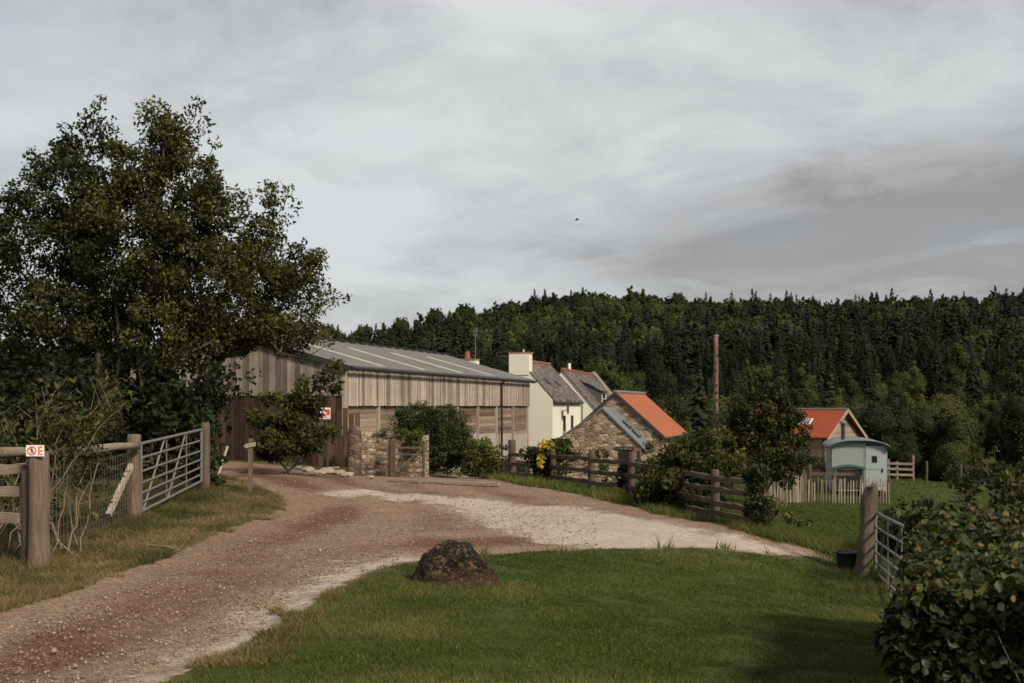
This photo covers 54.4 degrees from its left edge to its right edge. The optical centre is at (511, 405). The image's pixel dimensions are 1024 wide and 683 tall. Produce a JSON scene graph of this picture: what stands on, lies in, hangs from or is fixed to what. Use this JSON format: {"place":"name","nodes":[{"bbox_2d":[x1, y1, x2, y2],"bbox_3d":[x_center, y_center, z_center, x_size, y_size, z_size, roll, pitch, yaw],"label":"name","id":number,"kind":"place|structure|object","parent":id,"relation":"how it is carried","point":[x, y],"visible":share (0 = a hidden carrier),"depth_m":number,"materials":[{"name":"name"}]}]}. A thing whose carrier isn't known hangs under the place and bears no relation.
{"place":"outdoors","nodes":[
{"label":"outdoors","id":0,"kind":"place"},
{"bbox_2d":[0,470,361,668],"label":"verge grass","id":1,"kind":"structure","parent":0,"point":[178,511],"depth_m":13.07,"materials":[{"name":"plant"}]},
{"bbox_2d":[0,461,836,682],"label":"gravel track","id":2,"kind":"structure","parent":0,"point":[618,526],"depth_m":13.13,"materials":[{"name":"gravel"}]},
{"bbox_2d":[241,357,345,474],"bbox_3d":[-7.222,0.353,32.951,3.446,3.939,1.976,0,0,-11],"label":"shrub","id":3,"kind":"object","parent":2,"relation":"on","point":[270,447],"visible":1,"depth_m":32.78,"materials":[{"name":"green plant"}]},
{"bbox_2d":[312,435,347,466],"bbox_3d":[-6.738,1.698,37.655,1.590,1.200,0.090,0,0,-8],"label":"plank panel","id":4,"kind":"object","parent":2,"relation":"on","point":[336,455],"visible":0.45,"depth_m":37.62,"materials":[{"name":"wood"}]},
{"bbox_2d":[347,425,361,475],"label":"stone pillar","id":5,"kind":"structure","parent":2,"relation":"on","point":[354,453],"depth_m":35.97,"materials":[{"name":"stone"}]},
{"bbox_2d":[376,440,393,476],"bbox_3d":[-4.572,2.026,35.922,0.641,1.612,0.227,0,0,0],"label":"rail fence","id":6,"kind":"object","parent":2,"relation":"on","point":[389,459],"visible":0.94,"depth_m":35.84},
{"bbox_2d":[393,442,424,476],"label":"gate","id":7,"kind":"structure","parent":6,"relation":"attached to","point":[418,453],"depth_m":35.87,"materials":[{"name":"wood"}]},
{"bbox_2d":[362,433,428,476],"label":"stone wall","id":8,"kind":"structure","parent":2,"relation":"on","point":[371,443],"depth_m":36.69,"materials":[{"name":"stone"}]},
{"bbox_2d":[373,425,426,476],"bbox_3d":[-4.135,1.662,36.615,2.017,1.911,0.926,0,0,0],"label":"ivy","id":9,"kind":"object","parent":8,"relation":"attached to","point":[412,439],"visible":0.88,"depth_m":36.51,"materials":[{"name":"green plant"}]},
{"bbox_2d":[388,400,476,476],"bbox_3d":[-3.013,1.252,38.266,3.314,3.035,2.509,0,0,-21],"label":"bush","id":10,"kind":"object","parent":2,"relation":"on","point":[448,438],"visible":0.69,"depth_m":37.83,"materials":[{"name":"green plant"}]},
{"bbox_2d":[387,478,499,484],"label":"kerb beam","id":11,"kind":"structure","parent":2,"relation":"on","point":[443,481],"depth_m":27.59,"materials":[{"name":"wood"}]},
{"bbox_2d":[0,458,1015,611],"bbox_3d":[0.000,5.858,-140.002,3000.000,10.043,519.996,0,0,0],"label":"ground","id":12,"kind":"structure","parent":0,"point":[203,535],"depth_m":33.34,"materials":[{"name":"plant"}]},
{"bbox_2d":[0,451,50,568],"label":"rail fence","id":13,"kind":"object","parent":12,"relation":"on","point":[32,491],"visible":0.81,"depth_m":11.14,"materials":[{"name":"wood"}]},
{"bbox_2d":[0,364,139,554],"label":"shrub","id":14,"kind":"object","parent":12,"relation":"on","point":[87,438],"visible":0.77,"depth_m":12.73,"materials":[{"name":"green plant"}]},
{"bbox_2d":[0,434,141,553],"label":"wire fence","id":15,"kind":"object","parent":12,"relation":"on","point":[131,479],"visible":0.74,"depth_m":15.27,"materials":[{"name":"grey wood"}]},
{"bbox_2d":[141,428,202,511],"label":"field gate","id":16,"kind":"structure","parent":15,"relation":"attached to","point":[169,496],"depth_m":18.27,"materials":[{"name":"metal"}]},
{"bbox_2d":[0,94,170,479],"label":"tree","id":17,"kind":"object","parent":12,"relation":"on","point":[83,265],"visible":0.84,"depth_m":24.61,"materials":[{"name":"green plant"}]},
{"bbox_2d":[0,308,262,481],"bbox_3d":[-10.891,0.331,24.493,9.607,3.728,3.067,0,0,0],"label":"hedge","id":18,"kind":"object","parent":12,"relation":"on","point":[163,383],"visible":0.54,"depth_m":24.22,"materials":[{"name":"green plant"}]},
{"bbox_2d":[69,94,264,478],"bbox_3d":[-8.418,-2.895,24.466,4.802,9.604,2.775,0,0,0],"label":"tree","id":19,"kind":"object","parent":12,"relation":"on","point":[175,234],"visible":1,"depth_m":24.09,"materials":[{"name":"green plant"}]},
{"bbox_2d":[201,423,210,487],"bbox_3d":[-6.645,1.227,21.599,0.195,1.732,0.194,0,0,0],"label":"gate post","id":20,"kind":"object","parent":12,"relation":"on","point":[205,427],"visible":0.66,"depth_m":21.52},
{"bbox_2d":[176,408,229,487],"bbox_3d":[-6.864,0.942,22.024,1.198,1.817,0.995,0,0,0],"label":"ivy","id":21,"kind":"object","parent":20,"relation":"attached to","point":[208,416],"visible":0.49,"depth_m":21.96,"materials":[{"name":"green plant"}]},
{"bbox_2d":[244,438,255,492],"bbox_3d":[-5.782,1.422,21.984,0.270,1.413,0.118,0,0,0],"label":"footpath sign","id":22,"kind":"object","parent":12,"relation":"on","point":[250,444],"visible":0.84,"depth_m":21.96,"materials":[{"name":"brown wood"}]},
{"bbox_2d":[182,178,350,435],"bbox_3d":[-6.430,-1.952,26.025,4.535,7.972,2.441,0,0,0],"label":"tree","id":23,"kind":"object","parent":12,"relation":"on","point":[267,325],"visible":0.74,"depth_m":25.71,"materials":[{"name":"green plant"}]},
{"bbox_2d":[117,326,536,471],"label":"barn","id":24,"kind":"structure","parent":12,"relation":"on","point":[381,383],"depth_m":46.52,"materials":[{"name":"brown wood"}]},
{"bbox_2d":[142,396,340,462],"bbox_3d":[-12.813,1.240,43.842,11.858,3.320,0.050,0,0,19],"label":"sliding door","id":25,"kind":"structure","parent":24,"relation":"in","point":[241,430],"depth_m":43.44,"materials":[{"name":"wood"}]},
{"bbox_2d":[318,408,359,467],"bbox_3d":[-6.909,1.300,39.820,1.640,2.435,0.040,0,0,-8],"label":"plank panel","id":26,"kind":"object","parent":12,"relation":"on","point":[345,420],"visible":0.35,"depth_m":39.83,"materials":[{"name":"wood"}]},
{"bbox_2d":[0,473,897,596],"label":"tall weeds","id":27,"kind":"object","parent":12,"relation":"on","point":[678,514],"visible":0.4,"depth_m":15.96,"materials":[{"name":"green plant"}]},
{"bbox_2d":[459,436,502,478],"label":"bush","id":28,"kind":"object","parent":12,"relation":"on","point":[475,463],"visible":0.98,"depth_m":36.78,"materials":[{"name":"green plant"}]},
{"bbox_2d":[493,443,507,474],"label":"shrub","id":29,"kind":"object","parent":12,"relation":"on","point":[500,446],"visible":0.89,"depth_m":35.96,"materials":[{"name":"green plant"}]},
{"bbox_2d":[483,456,536,477],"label":"stone wall","id":30,"kind":"structure","parent":12,"relation":"on","point":[523,469],"depth_m":37.62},
{"bbox_2d":[517,438,573,480],"bbox_3d":[1.095,1.639,29.213,1.558,1.459,1.468,0,0,-40],"label":"bush","id":31,"kind":"object","parent":12,"relation":"on","point":[540,454],"visible":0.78,"depth_m":29.04,"materials":[{"name":"green plant"}]},
{"bbox_2d":[508,349,583,472],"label":"farmhouse","id":32,"kind":"object","parent":12,"relation":"on","point":[556,406],"visible":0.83,"depth_m":70.83,"materials":[{"name":"paint"}]},
{"bbox_2d":[519,446,609,465],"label":"bush","id":33,"kind":"object","parent":12,"relation":"on","point":[605,453],"visible":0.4,"depth_m":44.80,"materials":[{"name":"green plant"}]},
{"bbox_2d":[559,363,611,419],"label":"farmhouse","id":34,"kind":"object","parent":12,"relation":"on","point":[590,390],"visible":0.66,"depth_m":83.15,"materials":[{"name":"stone"}]},
{"bbox_2d":[559,390,687,482],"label":"stone cottage","id":35,"kind":"structure","parent":12,"relation":"on","point":[618,424],"depth_m":56.02,"materials":[{"name":"stone"}]},
{"bbox_2d":[614,459,651,493],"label":"bush","id":36,"kind":"object","parent":12,"relation":"on","point":[622,468],"visible":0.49,"depth_m":25.25,"materials":[{"name":"green plant"}]},
{"bbox_2d":[508,440,761,526],"bbox_3d":[2.545,1.882,25.393,0.677,1.623,13.513,0,0,-21],"label":"rail fence","id":37,"kind":"object","parent":12,"relation":"on","point":[715,489],"visible":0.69,"depth_m":24.63,"materials":[{"name":"wood"}]},
{"bbox_2d":[631,427,747,511],"bbox_3d":[4.050,1.554,22.863,2.630,2.192,1.984,0,0,0],"label":"bush","id":38,"kind":"object","parent":12,"relation":"on","point":[661,485],"visible":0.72,"depth_m":22.48,"materials":[{"name":"green plant"}]},
{"bbox_2d":[682,425,748,476],"bbox_3d":[6.709,1.987,32.954,2.306,2.702,1.434,0,0,0],"label":"shrub","id":39,"kind":"object","parent":12,"relation":"on","point":[728,445],"visible":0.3,"depth_m":32.85,"materials":[{"name":"green plant"}]},
{"bbox_2d":[713,335,719,442],"bbox_3d":[8.201,0.707,39.972,0.277,7.115,0.284,0,0,31],"label":"telegraph pole","id":40,"kind":"object","parent":12,"relation":"on","point":[715,390],"visible":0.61,"depth_m":39.92,"materials":[{"name":"brown wood"}]},
{"bbox_2d":[712,367,814,497],"bbox_3d":[9.584,1.153,38.017,4.071,5.358,2.747,0,0,0],"label":"tree","id":41,"kind":"object","parent":12,"relation":"on","point":[749,427],"visible":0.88,"depth_m":37.57,"materials":[{"name":"green plant"}]},
{"bbox_2d":[767,469,804,502],"bbox_3d":[11.416,3.474,41.688,0.165,1.943,3.361,0,0,45],"label":"paling fence","id":42,"kind":"object","parent":12,"relation":"on","point":[791,496],"visible":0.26,"depth_m":42.01,"materials":[{"name":"brown wood"}]},
{"bbox_2d":[766,492,814,529],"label":"shrub","id":43,"kind":"object","parent":12,"relation":"on","point":[798,518],"visible":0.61,"depth_m":19.73,"materials":[{"name":"green plant"}]},
{"bbox_2d":[744,408,867,476],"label":"timber house","id":44,"kind":"structure","parent":12,"relation":"on","point":[825,423],"depth_m":81.54,"materials":[{"name":"brown wood"}]},
{"bbox_2d":[792,452,825,477],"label":"shrub","id":45,"kind":"object","parent":12,"relation":"on","point":[816,464],"visible":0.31,"depth_m":55.84,"materials":[{"name":"green plant"}]},
{"bbox_2d":[807,464,854,498],"bbox_3d":[14.272,3.535,44.602,2.107,1.862,0.198,0,0,0],"label":"rail fence","id":46,"kind":"object","parent":12,"relation":"on","point":[810,474],"visible":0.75,"depth_m":44.52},
{"bbox_2d":[805,473,889,503],"bbox_3d":[14.575,3.752,43.299,3.965,1.663,0.141,0,0,-7],"label":"paling fence","id":47,"kind":"object","parent":12,"relation":"on","point":[834,484],"visible":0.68,"depth_m":43.20,"materials":[{"name":"brown wood"}]},
{"bbox_2d":[823,420,890,495],"bbox_3d":[16.550,2.450,48.038,2.720,3.540,4.800,0,0,14],"label":"shepherds hut","id":48,"kind":"object","parent":12,"relation":"on","point":[866,458],"visible":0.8,"depth_m":46.01,"materials":[{"name":"teal paint"}]},
{"bbox_2d":[866,446,883,489],"bbox_3d":[16.693,2.857,45.786,0.800,2.034,0.100,0,0,14],"label":"door","id":49,"kind":"structure","parent":48,"relation":"in","point":[874,454],"depth_m":45.77,"materials":[{"name":"blue paint"}]},
{"bbox_2d":[853,483,878,576],"bbox_3d":[5.648,2.149,15.999,0.496,1.819,0.321,0,0,0],"label":"gate post","id":50,"kind":"object","parent":12,"relation":"on","point":[869,501],"visible":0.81,"depth_m":15.92,"materials":[{"name":"wood"}]},
{"bbox_2d":[874,512,904,597],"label":"field gate","id":51,"kind":"structure","parent":50,"relation":"attached to","point":[895,554],"depth_m":14.88,"materials":[{"name":"metal"}]},
{"bbox_2d":[887,455,913,480],"bbox_3d":[20.862,3.518,53.980,1.915,1.662,0.203,0,0,0],"label":"rail fence","id":52,"kind":"object","parent":12,"relation":"on","point":[889,463],"visible":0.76,"depth_m":53.90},
{"bbox_2d":[872,503,1023,682],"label":"hedge","id":53,"kind":"object","parent":12,"relation":"on","point":[953,612],"visible":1,"depth_m":5.03,"materials":[{"name":"green plant"}]},
{"bbox_2d":[873,462,1023,553],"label":"hedge","id":54,"kind":"object","parent":12,"relation":"on","point":[997,497],"visible":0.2,"depth_m":16.93,"materials":[{"name":"green plant"}]},
{"bbox_2d":[941,456,1023,490],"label":"bush","id":55,"kind":"object","parent":12,"relation":"on","point":[949,475],"visible":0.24,"depth_m":59.76,"materials":[{"name":"green plant"}]},
{"bbox_2d":[948,446,1023,508],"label":"shrub","id":56,"kind":"object","parent":12,"relation":"on","point":[986,464],"visible":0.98,"depth_m":13.94,"materials":[{"name":"green plant"}]},
{"bbox_2d":[0,0,1023,350],"label":"sky","id":57,"kind":"structure","parent":0,"point":[443,154],"materials":[{"name":"grey"}]},
{"bbox_2d":[143,546,1023,682],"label":"lawn","id":58,"kind":"structure","parent":0,"point":[180,676],"depth_m":8.43,"materials":[{"name":"plant"}]},
{"bbox_2d":[413,539,499,586],"bbox_3d":[-0.553,1.603,10.112,0.925,0.492,0.592,0,0,0],"label":"boulder","id":59,"kind":"object","parent":58,"relation":"on","point":[451,562],"visible":0.91,"depth_m":9.91,"materials":[{"name":"stone"}]},
{"bbox_2d":[834,550,856,570],"bbox_3d":[5.475,2.530,16.300,0.380,0.300,0.380,0,0,0],"label":"bucket","id":60,"kind":"object","parent":58,"relation":"on","point":[844,558],"visible":0.83,"depth_m":16.18,"materials":[{"name":"black paint"}]},
{"bbox_2d":[397,338,970,481],"bbox_3d":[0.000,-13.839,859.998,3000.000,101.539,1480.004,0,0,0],"label":"hillside","id":61,"kind":"structure","parent":0,"point":[919,477],"depth_m":150.74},
{"bbox_2d":[25,285,1023,426],"bbox_3d":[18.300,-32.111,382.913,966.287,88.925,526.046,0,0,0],"label":"broadleaf forest","id":62,"kind":"object","parent":61,"relation":"on","point":[521,321],"visible":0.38,"depth_m":450.63,"materials":[{"name":"plant"}]},
{"bbox_2d":[27,285,1023,436],"bbox_3d":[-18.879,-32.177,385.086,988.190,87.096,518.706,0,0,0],"label":"conifer forest","id":63,"kind":"object","parent":61,"relation":"on","point":[953,322],"visible":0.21,"depth_m":367.66,"materials":[{"name":"plant"}]},
{"bbox_2d":[556,341,572,372],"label":"broadleaf tree","id":64,"kind":"object","parent":61,"relation":"on","point":[564,360],"visible":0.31,"depth_m":213.92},
{"bbox_2d":[562,320,578,369],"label":"conifer","id":65,"kind":"object","parent":61,"relation":"on","point":[571,344],"visible":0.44,"depth_m":262.23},
{"bbox_2d":[574,342,587,371],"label":"conifer","id":66,"kind":"object","parent":61,"relation":"on","point":[584,358],"visible":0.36,"depth_m":242.10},
{"bbox_2d":[582,359,627,385],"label":"broadleaf tree","id":67,"kind":"object","parent":61,"relation":"on","point":[599,368],"visible":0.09,"depth_m":200.38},
{"bbox_2d":[600,364,621,392],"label":"broadleaf tree","id":68,"kind":"object","parent":61,"relation":"on","point":[606,375],"visible":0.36,"depth_m":188.71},
{"bbox_2d":[617,343,630,377],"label":"conifer","id":69,"kind":"object","parent":61,"relation":"on","point":[623,357],"visible":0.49,"depth_m":232.26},
{"bbox_2d":[615,317,637,371],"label":"conifer","id":70,"kind":"object","parent":61,"relation":"on","point":[626,333],"visible":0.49,"depth_m":271.98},
{"bbox_2d":[604,372,651,399],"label":"broadleaf tree","id":71,"kind":"object","parent":61,"relation":"on","point":[627,384],"visible":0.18,"depth_m":191.42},
{"bbox_2d":[637,333,654,378],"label":"conifer","id":72,"kind":"object","parent":61,"relation":"on","point":[647,353],"visible":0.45,"depth_m":240.05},
{"bbox_2d":[642,347,660,397],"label":"conifer","id":73,"kind":"object","parent":61,"relation":"on","point":[653,365],"visible":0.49,"depth_m":199.53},
{"bbox_2d":[648,363,666,400],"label":"conifer","id":74,"kind":"object","parent":61,"relation":"on","point":[657,378],"visible":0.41,"depth_m":190.22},
{"bbox_2d":[661,318,678,376],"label":"conifer","id":75,"kind":"object","parent":61,"relation":"on","point":[672,358],"visible":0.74,"depth_m":267.78,"materials":[{"name":"plant"}]},
{"bbox_2d":[659,394,693,422],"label":"broadleaf tree","id":76,"kind":"object","parent":61,"relation":"on","point":[677,406],"visible":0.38,"depth_m":163.31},
{"bbox_2d":[679,368,696,398],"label":"broadleaf tree","id":77,"kind":"object","parent":61,"relation":"on","point":[691,380],"visible":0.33,"depth_m":175.69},
{"bbox_2d":[702,342,712,388],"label":"conifer","id":78,"kind":"object","parent":61,"relation":"on","point":[707,360],"visible":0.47,"depth_m":251.76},
{"bbox_2d":[684,394,732,424],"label":"broadleaf tree","id":79,"kind":"object","parent":61,"relation":"on","point":[708,405],"visible":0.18,"depth_m":150.28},
{"bbox_2d":[731,360,755,401],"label":"broadleaf tree","id":80,"kind":"object","parent":61,"relation":"on","point":[743,386],"visible":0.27,"depth_m":173.50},
{"bbox_2d":[751,338,766,368],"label":"conifer","id":81,"kind":"object","parent":61,"relation":"on","point":[759,353],"visible":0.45,"depth_m":234.48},
{"bbox_2d":[786,327,802,381],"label":"conifer","id":82,"kind":"object","parent":61,"relation":"on","point":[793,354],"visible":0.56,"depth_m":264.33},
{"bbox_2d":[789,382,805,407],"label":"broadleaf tree","id":83,"kind":"object","parent":61,"relation":"on","point":[798,398],"visible":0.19,"depth_m":148.58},
{"bbox_2d":[797,331,810,386],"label":"conifer","id":84,"kind":"object","parent":61,"relation":"on","point":[805,348],"visible":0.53,"depth_m":257.35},
{"bbox_2d":[794,363,818,404],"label":"broadleaf tree","id":85,"kind":"object","parent":61,"relation":"on","point":[808,380],"visible":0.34,"depth_m":203.10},
{"bbox_2d":[809,357,825,406],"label":"conifer","id":86,"kind":"object","parent":61,"relation":"on","point":[814,369],"visible":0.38,"depth_m":207.26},
{"bbox_2d":[816,353,827,406],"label":"conifer","id":87,"kind":"object","parent":61,"relation":"on","point":[820,367],"visible":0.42,"depth_m":218.17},
{"bbox_2d":[834,324,857,383],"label":"conifer","id":88,"kind":"object","parent":61,"relation":"on","point":[842,351],"visible":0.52,"depth_m":227.80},
{"bbox_2d":[840,365,860,410],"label":"broadleaf tree","id":89,"kind":"object","parent":61,"relation":"on","point":[851,387],"visible":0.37,"depth_m":159.76,"materials":[{"name":"plant"}]},
{"bbox_2d":[853,333,872,392],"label":"conifer","id":90,"kind":"object","parent":61,"relation":"on","point":[862,353],"visible":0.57,"depth_m":268.51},
{"bbox_2d":[857,359,878,403],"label":"conifer","id":91,"kind":"object","parent":61,"relation":"on","point":[867,391],"visible":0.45,"depth_m":187.15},
{"bbox_2d":[853,402,906,466],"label":"broadleaf tree","id":92,"kind":"object","parent":61,"relation":"on","point":[878,424],"visible":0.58,"depth_m":126.26,"materials":[{"name":"plant"}]},
{"bbox_2d":[882,379,923,478],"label":"broadleaf tree","id":93,"kind":"object","parent":61,"relation":"on","point":[894,400],"visible":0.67,"depth_m":127.95,"materials":[{"name":"plant"}]},
{"bbox_2d":[881,368,925,394],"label":"broadleaf tree","id":94,"kind":"object","parent":61,"relation":"on","point":[902,379],"visible":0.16,"depth_m":207.10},
{"bbox_2d":[897,332,911,373],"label":"conifer","id":95,"kind":"object","parent":61,"relation":"on","point":[904,364],"visible":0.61,"depth_m":259.00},
{"bbox_2d":[906,360,925,398],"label":"broadleaf tree","id":96,"kind":"object","parent":61,"relation":"on","point":[917,380],"visible":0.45,"depth_m":199.26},
{"bbox_2d":[910,387,929,479],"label":"broadleaf tree","id":97,"kind":"object","parent":61,"relation":"on","point":[919,397],"visible":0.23,"depth_m":144.53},
{"bbox_2d":[915,327,928,377],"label":"conifer","id":98,"kind":"object","parent":61,"relation":"on","point":[922,357],"visible":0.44,"depth_m":236.85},
{"bbox_2d":[910,397,958,461],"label":"broadleaf tree","id":99,"kind":"object","parent":61,"relation":"on","point":[926,425],"visible":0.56,"depth_m":133.61,"materials":[{"name":"plant"}]},
{"bbox_2d":[923,344,949,403],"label":"conifer","id":100,"kind":"object","parent":61,"relation":"on","point":[935,387],"visible":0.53,"depth_m":182.70,"materials":[{"name":"plant"}]},
{"bbox_2d":[918,408,955,481],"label":"broadleaf tree","id":101,"kind":"object","parent":61,"relation":"on","point":[935,475],"visible":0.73,"depth_m":132.56,"materials":[{"name":"plant"}]},
{"bbox_2d":[928,388,971,414],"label":"broadleaf tree","id":102,"kind":"object","parent":61,"relation":"on","point":[948,400],"visible":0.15,"depth_m":158.47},
{"bbox_2d":[931,440,972,472],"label":"broadleaf tree","id":103,"kind":"object","parent":61,"relation":"on","point":[947,454],"visible":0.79,"depth_m":124.12,"materials":[{"name":"plant"}]},
{"bbox_2d":[944,369,969,411],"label":"broadleaf tree","id":104,"kind":"object","parent":61,"relation":"on","point":[957,384],"visible":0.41,"depth_m":167.97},
{"bbox_2d":[943,336,980,407],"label":"broadleaf tree","id":105,"kind":"object","parent":61,"relation":"on","point":[960,364],"visible":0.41,"depth_m":189.97,"materials":[{"name":"plant"}]},
{"bbox_2d":[945,406,986,454],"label":"broadleaf tree","id":106,"kind":"object","parent":61,"relation":"on","point":[964,426],"visible":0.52,"depth_m":133.41,"materials":[{"name":"plant"}]},
{"bbox_2d":[962,350,984,409],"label":"conifer","id":107,"kind":"object","parent":61,"relation":"on","point":[971,376],"visible":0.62,"depth_m":181.36,"materials":[{"name":"plant"}]},
{"bbox_2d":[966,405,989,466],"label":"broadleaf tree","id":108,"kind":"object","parent":61,"relation":"on","point":[984,413],"visible":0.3,"depth_m":140.87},
{"bbox_2d":[980,394,1008,477],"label":"broadleaf tree","id":109,"kind":"object","parent":61,"relation":"on","point":[992,439],"visible":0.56,"depth_m":133.67,"materials":[{"name":"plant"}]},
{"bbox_2d":[985,366,1014,400],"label":"broadleaf tree","id":110,"kind":"object","parent":61,"relation":"on","point":[996,388],"visible":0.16,"depth_m":203.14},
{"bbox_2d":[992,350,1023,469],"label":"broadleaf tree","id":111,"kind":"object","parent":61,"relation":"on","point":[1011,421],"visible":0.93,"depth_m":124.11,"materials":[{"name":"plant"}]},
{"bbox_3d":[4.793,1.994,18.900,0.100,1.333,0.078,0,0,0],"label":"fence post","id":112,"kind":"object","parent":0,"visible":0},
{"bbox_2d":[741,463,775,526],"bbox_3d":[4.676,1.737,18.903,0.601,1.347,0.718,0,0,0],"label":"ivy","id":113,"kind":"object","parent":112,"relation":"attached to","point":[754,504],"visible":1,"depth_m":18.78,"materials":[{"name":"green plant"}]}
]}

